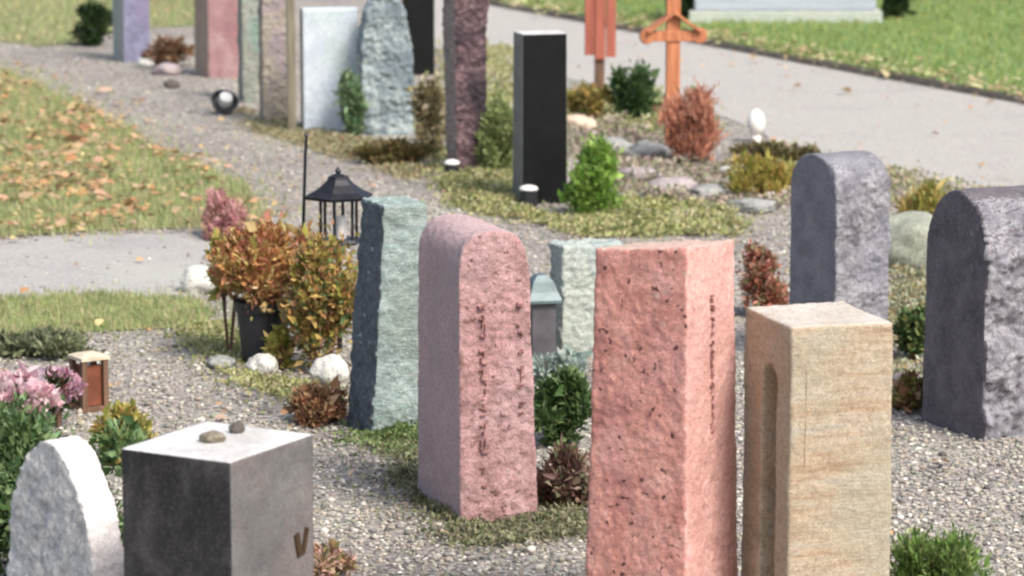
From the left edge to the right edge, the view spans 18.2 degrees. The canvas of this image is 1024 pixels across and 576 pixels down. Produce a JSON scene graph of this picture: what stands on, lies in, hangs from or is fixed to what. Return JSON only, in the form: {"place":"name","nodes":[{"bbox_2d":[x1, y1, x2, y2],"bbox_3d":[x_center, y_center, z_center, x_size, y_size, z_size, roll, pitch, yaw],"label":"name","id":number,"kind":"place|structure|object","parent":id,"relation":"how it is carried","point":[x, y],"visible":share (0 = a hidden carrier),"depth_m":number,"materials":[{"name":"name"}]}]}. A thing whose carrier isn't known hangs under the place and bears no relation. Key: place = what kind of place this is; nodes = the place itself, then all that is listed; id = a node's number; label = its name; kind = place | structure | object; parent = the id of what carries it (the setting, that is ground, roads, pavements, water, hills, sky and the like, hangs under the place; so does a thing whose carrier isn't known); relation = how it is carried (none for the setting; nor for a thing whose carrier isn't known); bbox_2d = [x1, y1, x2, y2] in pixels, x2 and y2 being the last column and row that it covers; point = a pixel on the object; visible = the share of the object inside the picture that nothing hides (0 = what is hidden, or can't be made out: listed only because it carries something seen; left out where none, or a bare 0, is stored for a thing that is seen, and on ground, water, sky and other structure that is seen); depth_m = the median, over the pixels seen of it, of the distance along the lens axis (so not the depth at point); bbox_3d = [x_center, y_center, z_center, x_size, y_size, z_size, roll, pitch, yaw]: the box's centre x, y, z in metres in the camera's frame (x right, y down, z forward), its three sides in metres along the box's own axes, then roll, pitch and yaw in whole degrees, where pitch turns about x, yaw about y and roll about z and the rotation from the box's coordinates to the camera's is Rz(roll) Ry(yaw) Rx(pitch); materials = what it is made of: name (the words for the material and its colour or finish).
{"place":"outdoors","nodes":[
{"label":"outdoors","id":0,"kind":"place"},
{"bbox_2d":[0,0,193,45],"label":"back lawn","id":1,"kind":"structure","parent":0,"point":[41,38],"depth_m":29.86,"materials":[{"name":"plant"}]},
{"bbox_2d":[0,234,210,297],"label":"side path","id":2,"kind":"structure","parent":0,"point":[95,257],"depth_m":15.76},
{"bbox_2d":[180,265,214,292],"bbox_3d":[-1.455,-0.043,14.944,0.204,0.126,0.175,-4,10,-23],"label":"stone","id":3,"kind":"object","parent":2,"relation":"on","point":[192,279],"visible":0.77,"depth_m":14.88,"materials":[{"name":"stone"}]},
{"bbox_2d":[0,0,1023,575],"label":"ground","id":4,"kind":"structure","parent":0,"point":[246,142],"depth_m":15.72,"materials":[{"name":"gravel"}]},
{"bbox_2d":[0,360,65,426],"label":"flower bush","id":5,"kind":"object","parent":4,"relation":"on","point":[33,383],"visible":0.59,"depth_m":11.62,"materials":[{"name":"pink plant"}]},
{"bbox_2d":[0,324,107,361],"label":"plant","id":6,"kind":"object","parent":4,"relation":"on","point":[49,341],"visible":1,"depth_m":13.27,"materials":[{"name":"green plant"}]},
{"bbox_2d":[38,364,88,427],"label":"flower bush","id":7,"kind":"object","parent":4,"relation":"on","point":[70,387],"visible":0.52,"depth_m":11.89,"materials":[{"name":"pink plant"}]},
{"bbox_2d":[6,435,123,575],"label":"gravestone","id":8,"kind":"object","parent":4,"relation":"on","point":[63,520],"visible":1,"depth_m":8.35,"materials":[{"name":"white stone"}]},
{"bbox_2d":[0,388,151,575],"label":"shrub","id":9,"kind":"object","parent":4,"relation":"on","point":[22,434],"visible":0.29,"depth_m":9.37,"materials":[{"name":"green plant"}]},
{"bbox_2d":[67,350,109,413],"bbox_3d":[-1.620,0.356,12.253,0.119,0.224,0.119,-7,12,-34],"label":"wooden lantern","id":10,"kind":"object","parent":4,"relation":"on","point":[93,374],"visible":0.72,"depth_m":12.23,"materials":[{"name":"brown wood"}]},
{"bbox_2d":[66,0,112,46],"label":"bush","id":11,"kind":"object","parent":4,"relation":"on","point":[94,16],"visible":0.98,"depth_m":27.19,"materials":[{"name":"green plant"}]},
{"bbox_2d":[0,294,212,332],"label":"moss strip","id":12,"kind":"object","parent":4,"relation":"on","point":[166,326],"visible":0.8,"depth_m":14.22,"materials":[{"name":"plant"}]},
{"bbox_2d":[0,280,236,339],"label":"moss grass","id":13,"kind":"structure","parent":4,"relation":"on","point":[87,299],"depth_m":14.32,"materials":[{"name":"plant"}]},
{"bbox_2d":[87,397,157,465],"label":"plant","id":14,"kind":"object","parent":4,"relation":"on","point":[119,408],"visible":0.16,"depth_m":11.28,"materials":[{"name":"yellow plant"}]},
{"bbox_2d":[112,0,149,62],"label":"gravestone","id":15,"kind":"object","parent":4,"relation":"on","point":[131,30],"visible":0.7,"depth_m":25.83,"materials":[{"name":"purple stone"}]},
{"bbox_2d":[0,74,263,235],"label":"grass strip","id":16,"kind":"object","parent":4,"relation":"on","point":[97,229],"depth_m":18.15,"materials":[{"name":"plant"}]},
{"bbox_2d":[0,0,339,240],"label":"fallen leaves","id":17,"kind":"object","parent":16,"relation":"on","point":[69,157],"visible":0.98,"depth_m":19.21,"materials":[{"name":"brown plant"}]},
{"bbox_2d":[0,55,349,246],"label":"grass lawn","id":18,"kind":"structure","parent":16,"relation":"on","point":[22,209],"depth_m":18.86,"materials":[{"name":"plant"}]},
{"bbox_2d":[135,58,155,67],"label":"stone","id":19,"kind":"object","parent":4,"relation":"on","point":[145,63],"visible":1,"depth_m":25.36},
{"bbox_2d":[140,34,194,66],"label":"plant","id":20,"kind":"object","parent":4,"relation":"on","point":[170,49],"visible":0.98,"depth_m":25.44,"materials":[{"name":"brown plant"}]},
{"bbox_2d":[152,62,182,74],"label":"stone","id":21,"kind":"object","parent":4,"relation":"on","point":[166,68],"visible":1,"depth_m":24.84,"materials":[{"name":"stone"}]},
{"bbox_2d":[194,0,238,77],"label":"gravestone","id":22,"kind":"object","parent":4,"relation":"on","point":[215,36],"visible":0.81,"depth_m":24.63,"materials":[{"name":"pink stone"}]},
{"bbox_2d":[122,422,313,575],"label":"gravestone","id":23,"kind":"object","parent":4,"relation":"on","point":[232,504],"visible":0.99,"depth_m":7.85,"materials":[{"name":"grey stone"}]},
{"bbox_2d":[199,430,225,442],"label":"stone","id":24,"kind":"object","parent":23,"relation":"on","point":[213,436],"visible":1,"depth_m":7.92,"materials":[{"name":"stone"}]},
{"bbox_2d":[229,421,244,433],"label":"stone","id":25,"kind":"object","parent":23,"relation":"on","point":[237,427],"visible":1,"depth_m":8.03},
{"bbox_2d":[207,355,235,369],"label":"stone","id":26,"kind":"object","parent":4,"relation":"on","point":[217,360],"visible":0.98,"depth_m":13.06,"materials":[{"name":"stone"}]},
{"bbox_2d":[197,180,250,239],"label":"shrub","id":27,"kind":"object","parent":4,"relation":"on","point":[221,212],"visible":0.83,"depth_m":16.50,"materials":[{"name":"pink plant"}]},
{"bbox_2d":[204,225,243,351],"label":"shrub","id":28,"kind":"object","parent":4,"relation":"on","point":[213,293],"visible":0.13,"depth_m":13.38,"materials":[{"name":"brown plant"}]},
{"bbox_2d":[211,89,238,113],"bbox_3d":[-1.988,-1.290,22.165,0.193,0.164,0.166,0,10,0],"label":"candle bowl","id":29,"kind":"object","parent":4,"relation":"on","point":[224,101],"visible":1,"depth_m":22.16,"materials":[{"name":"silver metal"}]},
{"bbox_2d":[116,314,349,419],"bbox_3d":[-1.067,0.297,13.113,0.783,0.044,2.370,-4,10,-20],"label":"ground cover","id":30,"kind":"object","parent":4,"relation":"on","point":[192,335],"visible":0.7,"depth_m":13.26,"materials":[{"name":"green plant"}]},
{"bbox_2d":[237,0,259,101],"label":"gravestone","id":31,"kind":"object","parent":4,"relation":"on","point":[248,50],"visible":0.56,"depth_m":22.89,"materials":[{"name":"green stone"}]},
{"bbox_2d":[201,210,312,362],"bbox_3d":[-1.017,-0.004,13.146,0.513,0.637,0.458,0,10,0],"label":"shrub","id":32,"kind":"object","parent":4,"relation":"on","point":[253,256],"visible":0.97,"depth_m":13.08,"materials":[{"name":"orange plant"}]},
{"bbox_2d":[246,353,278,375],"bbox_3d":[-1.013,0.309,12.955,0.132,0.091,0.101,3,10,20],"label":"stone","id":33,"kind":"object","parent":4,"relation":"on","point":[265,364],"visible":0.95,"depth_m":12.92,"materials":[{"name":"stone"}]},
{"bbox_2d":[257,0,286,122],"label":"gravestone","id":34,"kind":"object","parent":4,"relation":"on","point":[272,72],"visible":0.88,"depth_m":21.62,"materials":[{"name":"stone"}]},
{"bbox_2d":[261,323,300,369],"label":"plant","id":35,"kind":"object","parent":4,"relation":"on","point":[278,340],"visible":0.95,"depth_m":13.03,"materials":[{"name":"green plant"}]},
{"bbox_2d":[286,0,295,129],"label":"wooden post","id":36,"kind":"object","parent":4,"relation":"on","point":[291,64],"visible":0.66,"depth_m":21.07,"materials":[{"name":"brown wood"}]},
{"bbox_2d":[301,131,308,241],"bbox_3d":[-0.873,-0.198,13.512,0.044,0.937,0.024,0,10,0],"label":"metal stake","id":37,"kind":"object","parent":4,"relation":"on","point":[306,134],"visible":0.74,"depth_m":13.46,"materials":[{"name":"metal"}]},
{"bbox_2d":[279,375,348,428],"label":"plant","id":38,"kind":"object","parent":4,"relation":"on","point":[313,404],"visible":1,"depth_m":11.96,"materials":[{"name":"brown plant"}]},
{"bbox_2d":[275,214,359,371],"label":"shrub","id":39,"kind":"object","parent":4,"relation":"on","point":[321,295],"visible":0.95,"depth_m":12.90,"materials":[{"name":"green plant"}]},
{"bbox_2d":[208,105,440,181],"bbox_3d":[-1.182,-0.972,20.617,0.997,0.051,4.162,-4,10,-23],"label":"ground cover","id":40,"kind":"object","parent":4,"relation":"on","point":[320,137],"visible":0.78,"depth_m":20.53,"materials":[{"name":"green plant"}]},
{"bbox_2d":[300,7,357,130],"bbox_3d":[-1.210,-1.425,21.198,0.373,0.865,0.143,-2,10,-10],"label":"gravestone","id":41,"kind":"object","parent":4,"relation":"on","point":[328,44],"visible":0.69,"depth_m":21.12,"materials":[{"name":"grey stone"}]},
{"bbox_2d":[309,354,348,385],"bbox_3d":[-0.722,0.327,12.755,0.158,0.126,0.129,3,10,18],"label":"stone","id":42,"kind":"object","parent":4,"relation":"on","point":[331,367],"visible":0.83,"depth_m":12.72,"materials":[{"name":"stone"}]},
{"bbox_2d":[314,536,359,575],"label":"plant","id":43,"kind":"object","parent":4,"relation":"on","point":[331,558],"visible":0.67,"depth_m":9.72,"materials":[{"name":"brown plant"}]},
{"bbox_2d":[304,166,372,350],"bbox_3d":[-0.725,-0.113,13.408,0.304,0.804,0.263,-3,10,-20],"label":"lantern","id":44,"kind":"object","parent":4,"relation":"on","point":[336,187],"visible":0.79,"depth_m":13.32,"materials":[{"name":"metal"}]},
{"bbox_2d":[331,67,369,135],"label":"plant","id":45,"kind":"object","parent":4,"relation":"on","point":[354,105],"visible":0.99,"depth_m":20.84,"materials":[{"name":"green plant"}]},
{"bbox_2d":[300,418,418,461],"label":"ground cover","id":46,"kind":"object","parent":4,"relation":"on","point":[397,431],"visible":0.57,"depth_m":11.66,"materials":[{"name":"green plant"}]},
{"bbox_2d":[357,0,414,134],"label":"gravestone","id":47,"kind":"object","parent":4,"relation":"on","point":[385,54],"visible":0.91,"depth_m":20.91,"materials":[{"name":"stone"}]},
{"bbox_2d":[347,196,426,430],"bbox_3d":[-0.463,0.128,11.836,0.242,0.927,0.315,-4,10,-22],"label":"gravestone","id":48,"kind":"object","parent":4,"relation":"on","point":[384,358],"visible":0.8,"depth_m":11.72,"materials":[{"name":"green stone"}]},
{"bbox_2d":[344,135,443,164],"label":"plant","id":49,"kind":"object","parent":4,"relation":"on","point":[380,151],"visible":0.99,"depth_m":19.45,"materials":[{"name":"brown plant"}]},
{"bbox_2d":[402,0,434,74],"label":"gravestone","id":50,"kind":"object","parent":4,"relation":"on","point":[420,17],"visible":0.59,"depth_m":24.78,"materials":[{"name":"stone"}]},
{"bbox_2d":[405,74,446,146],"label":"plant","id":51,"kind":"object","parent":4,"relation":"on","point":[428,103],"visible":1,"depth_m":20.17,"materials":[{"name":"brown plant"}]},
{"bbox_2d":[389,37,512,164],"bbox_3d":[-0.335,-1.491,23.596,1.092,0.084,8.918,0,10,0],"label":"ground cover","id":52,"kind":"object","parent":4,"relation":"on","point":[493,61],"visible":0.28,"depth_m":24.69,"materials":[{"name":"green plant"}]},
{"bbox_2d":[444,159,459,171],"bbox_3d":[-0.355,-0.704,18.883,0.094,0.110,0.094,5,11,28],"label":"grave candle","id":53,"kind":"object","parent":4,"relation":"on","point":[451,164],"visible":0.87,"depth_m":18.84,"materials":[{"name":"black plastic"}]},
{"bbox_2d":[317,422,587,564],"bbox_3d":[-0.207,0.627,11.115,0.919,0.057,2.523,-3,10,-17],"label":"ground cover","id":54,"kind":"object","parent":4,"relation":"on","point":[568,520],"visible":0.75,"depth_m":10.43,"materials":[{"name":"green plant"}]},
{"bbox_2d":[441,0,488,168],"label":"gravestone","id":55,"kind":"object","parent":4,"relation":"on","point":[464,23],"visible":0.91,"depth_m":18.99,"materials":[{"name":"purple stone"}]},
{"bbox_2d":[417,214,537,521],"bbox_3d":[-0.116,0.283,10.606,0.277,1.023,0.451,-3,10,-20],"label":"gravestone","id":56,"kind":"object","parent":4,"relation":"on","point":[476,446],"visible":0.94,"depth_m":10.43,"materials":[{"name":"stone"}]},
{"bbox_2d":[472,83,512,168],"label":"bush","id":57,"kind":"object","parent":4,"relation":"on","point":[496,137],"visible":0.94,"depth_m":19.03,"materials":[{"name":"green plant"}]},
{"bbox_2d":[405,143,601,228],"bbox_3d":[-0.101,-0.759,19.250,1.173,0.086,5.155,0,10,0],"label":"ground cover","id":58,"kind":"object","parent":4,"relation":"on","point":[491,195],"visible":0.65,"depth_m":17.89,"materials":[{"name":"green plant"}]},
{"bbox_2d":[0,34,1020,564],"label":"fallen leaves","id":59,"kind":"object","parent":4,"relation":"on","point":[218,416],"visible":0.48,"depth_m":18.95,"materials":[{"name":"brown plant"}]},
{"bbox_2d":[519,185,537,206],"bbox_3d":[0.092,-0.512,17.720,0.105,0.118,0.105,5,11,28],"label":"grave candle","id":60,"kind":"object","parent":4,"relation":"on","point":[528,193],"visible":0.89,"depth_m":17.68,"materials":[{"name":"black plastic"}]},
{"bbox_2d":[513,30,566,203],"bbox_3d":[0.155,-0.928,17.841,0.266,0.999,0.221,-2,10,-14],"label":"gravestone","id":61,"kind":"object","parent":4,"relation":"on","point":[540,110],"visible":0.89,"depth_m":17.74,"materials":[{"name":"stone"}]},
{"bbox_2d":[530,273,561,357],"bbox_3d":[0.118,0.129,13.104,0.141,0.389,0.141,-3,10,-15],"label":"box lantern","id":62,"kind":"object","parent":4,"relation":"on","point":[545,297],"visible":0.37,"depth_m":13.05,"materials":[{"name":"grey metal"}]},
{"bbox_2d":[533,361,591,445],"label":"bush","id":63,"kind":"object","parent":4,"relation":"on","point":[562,398],"visible":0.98,"depth_m":11.54,"materials":[{"name":"green plant"}]},
{"bbox_2d":[532,343,592,385],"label":"plant","id":64,"kind":"object","parent":4,"relation":"on","point":[547,364],"visible":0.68,"depth_m":12.71,"materials":[{"name":"white plant"}]},
{"bbox_2d":[536,433,589,506],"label":"plant","id":65,"kind":"object","parent":4,"relation":"on","point":[563,478],"visible":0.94,"depth_m":10.65,"materials":[{"name":"brown plant"}]},
{"bbox_2d":[567,114,597,131],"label":"stone","id":66,"kind":"object","parent":4,"relation":"on","point":[581,120],"visible":0.65,"depth_m":21.11,"materials":[{"name":"stone"}]},
{"bbox_2d":[548,238,622,359],"bbox_3d":[0.309,0.072,13.299,0.294,0.555,0.171,-3,10,-20],"label":"gravestone","id":67,"kind":"object","parent":4,"relation":"on","point":[572,272],"visible":0.44,"depth_m":13.20,"materials":[{"name":"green stone"}]},
{"bbox_2d":[567,79,611,118],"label":"plant","id":68,"kind":"object","parent":4,"relation":"on","point":[588,100],"visible":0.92,"depth_m":21.66,"materials":[{"name":"yellow plant"}]},
{"bbox_2d":[557,129,626,214],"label":"bush","id":69,"kind":"object","parent":4,"relation":"on","point":[589,185],"visible":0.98,"depth_m":17.25,"materials":[{"name":"green plant"}]},
{"bbox_2d":[585,0,615,89],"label":"wooden grave marker","id":70,"kind":"object","parent":4,"relation":"on","point":[595,28],"visible":0.8,"depth_m":23.15,"materials":[{"name":"brown wood"}]},
{"bbox_2d":[596,137,632,151],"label":"stone","id":71,"kind":"object","parent":4,"relation":"on","point":[622,142],"visible":0.33,"depth_m":19.92,"materials":[{"name":"stone"}]},
{"bbox_2d":[604,58,661,122],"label":"bush","id":72,"kind":"object","parent":4,"relation":"on","point":[633,93],"visible":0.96,"depth_m":21.58,"materials":[{"name":"green plant"}]},
{"bbox_2d":[618,167,665,183],"bbox_3d":[0.760,-0.659,18.686,0.288,0.094,0.212,-1,10,-4],"label":"stone","id":73,"kind":"object","parent":4,"relation":"on","point":[627,171],"visible":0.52,"depth_m":18.63,"materials":[{"name":"stone"}]},
{"bbox_2d":[620,140,674,158],"bbox_3d":[0.845,-0.848,19.718,0.333,0.126,0.284,-6,11,-31],"label":"stone","id":74,"kind":"object","parent":4,"relation":"on","point":[647,148],"visible":0.53,"depth_m":19.62,"materials":[{"name":"stone"}]},
{"bbox_2d":[567,82,728,132],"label":"ground cover","id":75,"kind":"object","parent":4,"relation":"on","point":[611,111],"visible":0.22,"depth_m":21.47,"materials":[{"name":"green plant"}]},
{"bbox_2d":[519,188,785,240],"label":"ground cover","id":76,"kind":"object","parent":4,"relation":"on","point":[635,214],"visible":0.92,"depth_m":16.97,"materials":[{"name":"green plant"}]},
{"bbox_2d":[585,239,737,575],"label":"gravestone","id":77,"kind":"object","parent":4,"relation":"on","point":[662,500],"visible":1,"depth_m":8.86,"materials":[{"name":"pink stone"}]},
{"bbox_2d":[646,177,697,195],"bbox_3d":[0.906,-0.576,18.155,0.274,0.109,0.286,2,10,13],"label":"stone","id":78,"kind":"object","parent":4,"relation":"on","point":[678,181],"visible":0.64,"depth_m":18.09,"materials":[{"name":"stone"}]},
{"bbox_2d":[639,0,707,147],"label":"wooden cross","id":79,"kind":"object","parent":4,"relation":"on","point":[673,35],"visible":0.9,"depth_m":19.72,"materials":[{"name":"orange wood"}]},
{"bbox_2d":[567,110,798,209],"bbox_3d":[1.012,-0.843,19.617,1.731,0.130,4.549,0,10,0],"label":"ground cover","id":80,"kind":"object","parent":4,"relation":"on","point":[706,170],"visible":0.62,"depth_m":18.96,"materials":[{"name":"green plant"}]},
{"bbox_2d":[654,75,731,167],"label":"shrub","id":81,"kind":"object","parent":4,"relation":"on","point":[693,117],"visible":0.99,"depth_m":19.26,"materials":[{"name":"red plant"}]},
{"bbox_2d":[688,183,727,200],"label":"stone","id":82,"kind":"object","parent":4,"relation":"on","point":[709,189],"visible":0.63,"depth_m":17.92,"materials":[{"name":"stone"}]},
{"bbox_2d":[726,198,776,213],"bbox_3d":[1.306,-0.456,17.524,0.276,0.080,0.230,2,10,12],"label":"stone","id":83,"kind":"object","parent":4,"relation":"on","point":[756,205],"visible":0.94,"depth_m":17.44,"materials":[{"name":"stone"}]},
{"bbox_2d":[717,148,794,198],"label":"ornamental grass","id":84,"kind":"object","parent":4,"relation":"on","point":[759,174],"depth_m":17.90,"materials":[{"name":"yellow plant"}]},
{"bbox_2d":[747,109,764,141],"bbox_3d":[1.571,-1.045,20.594,0.120,0.214,0.120,0,10,0],"label":"grave lamp","id":85,"kind":"object","parent":4,"relation":"on","point":[756,123],"visible":0.93,"depth_m":20.55,"materials":[{"name":"white glass"}]},
{"bbox_2d":[489,0,1023,103],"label":"kerb","id":86,"kind":"structure","parent":4,"relation":"on","point":[945,85],"depth_m":25.46,"materials":[{"name":"stone"}]},
{"bbox_2d":[734,236,789,311],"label":"shrub","id":87,"kind":"object","parent":4,"relation":"on","point":[761,284],"visible":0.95,"depth_m":14.23,"materials":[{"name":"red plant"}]},
{"bbox_2d":[720,137,820,163],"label":"plant","id":88,"kind":"object","parent":4,"relation":"on","point":[780,150],"visible":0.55,"depth_m":19.41,"materials":[{"name":"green plant"}]},
{"bbox_2d":[741,301,892,575],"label":"gravestone","id":89,"kind":"object","parent":4,"relation":"on","point":[817,495],"visible":1,"depth_m":8.81,"materials":[{"name":"stone"}]},
{"bbox_2d":[789,150,891,319],"bbox_3d":[1.353,-0.103,13.198,0.270,0.922,0.381,-5,11,-26],"label":"gravestone","id":90,"kind":"object","parent":4,"relation":"on","point":[840,241],"visible":0.6,"depth_m":13.05,"materials":[{"name":"grey stone"}]},
{"bbox_2d":[764,136,1004,207],"bbox_3d":[2.022,-0.667,18.693,1.288,0.090,3.691,-4,10,-24],"label":"ground cover","id":91,"kind":"object","parent":4,"relation":"on","point":[899,178],"visible":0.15,"depth_m":18.50,"materials":[{"name":"green plant"}]},
{"bbox_2d":[887,262,925,406],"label":"ground cover","id":92,"kind":"object","parent":4,"relation":"on","point":[913,286],"visible":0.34,"depth_m":14.68,"materials":[{"name":"green plant"}]},
{"bbox_2d":[891,367,922,412],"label":"plant","id":93,"kind":"object","parent":4,"relation":"on","point":[908,391],"visible":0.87,"depth_m":12.23,"materials":[{"name":"brown plant"}]},
{"bbox_2d":[892,302,925,359],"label":"plant","id":94,"kind":"object","parent":4,"relation":"on","point":[909,330],"visible":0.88,"depth_m":13.20,"materials":[{"name":"green plant"}]},
{"bbox_2d":[888,211,932,271],"bbox_3d":[1.914,-0.225,15.564,0.338,0.295,0.315,6,11,33],"label":"stone","id":95,"kind":"object","parent":4,"relation":"on","point":[908,231],"visible":0.42,"depth_m":15.44,"materials":[{"name":"stone"}]},
{"bbox_2d":[889,517,994,575],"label":"bush","id":96,"kind":"object","parent":4,"relation":"on","point":[921,555],"visible":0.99,"depth_m":9.16,"materials":[{"name":"green plant"}]},
{"bbox_2d":[921,185,1023,441],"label":"gravestone","id":97,"kind":"object","parent":4,"relation":"on","point":[973,371],"visible":0.86,"depth_m":11.73,"materials":[{"name":"stone"}]},
{"bbox_2d":[400,0,1023,187],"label":"path","id":98,"kind":"structure","parent":0,"point":[823,110],"depth_m":22.69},
{"bbox_2d":[499,0,1023,93],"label":"lawn","id":99,"kind":"structure","parent":0,"point":[861,27],"depth_m":27.98,"materials":[{"name":"plant"}]},
{"bbox_2d":[665,0,693,20],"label":"clipped shrub","id":100,"kind":"object","parent":99,"relation":"on","point":[686,5],"visible":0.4,"depth_m":29.67,"materials":[{"name":"green plant"}]},
{"bbox_2d":[489,0,1023,100],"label":"verge leaves","id":101,"kind":"object","parent":99,"relation":"on","point":[784,49],"visible":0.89,"depth_m":26.01,"materials":[{"name":"plant"}]},
{"bbox_2d":[687,0,881,21],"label":"family gravestone","id":102,"kind":"object","parent":99,"relation":"on","point":[817,10],"visible":0.69,"depth_m":29.56,"materials":[{"name":"stone"}]},
{"bbox_2d":[878,0,917,18],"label":"clipped shrub","id":103,"kind":"object","parent":99,"relation":"on","point":[895,8],"visible":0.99,"depth_m":29.87,"materials":[{"name":"green plant"}]},
{"bbox_2d":[891,174,949,214],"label":"ornamental grass","id":104,"kind":"object","parent":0,"point":[927,197],"depth_m":16.49,"materials":[{"name":"yellow plant"}]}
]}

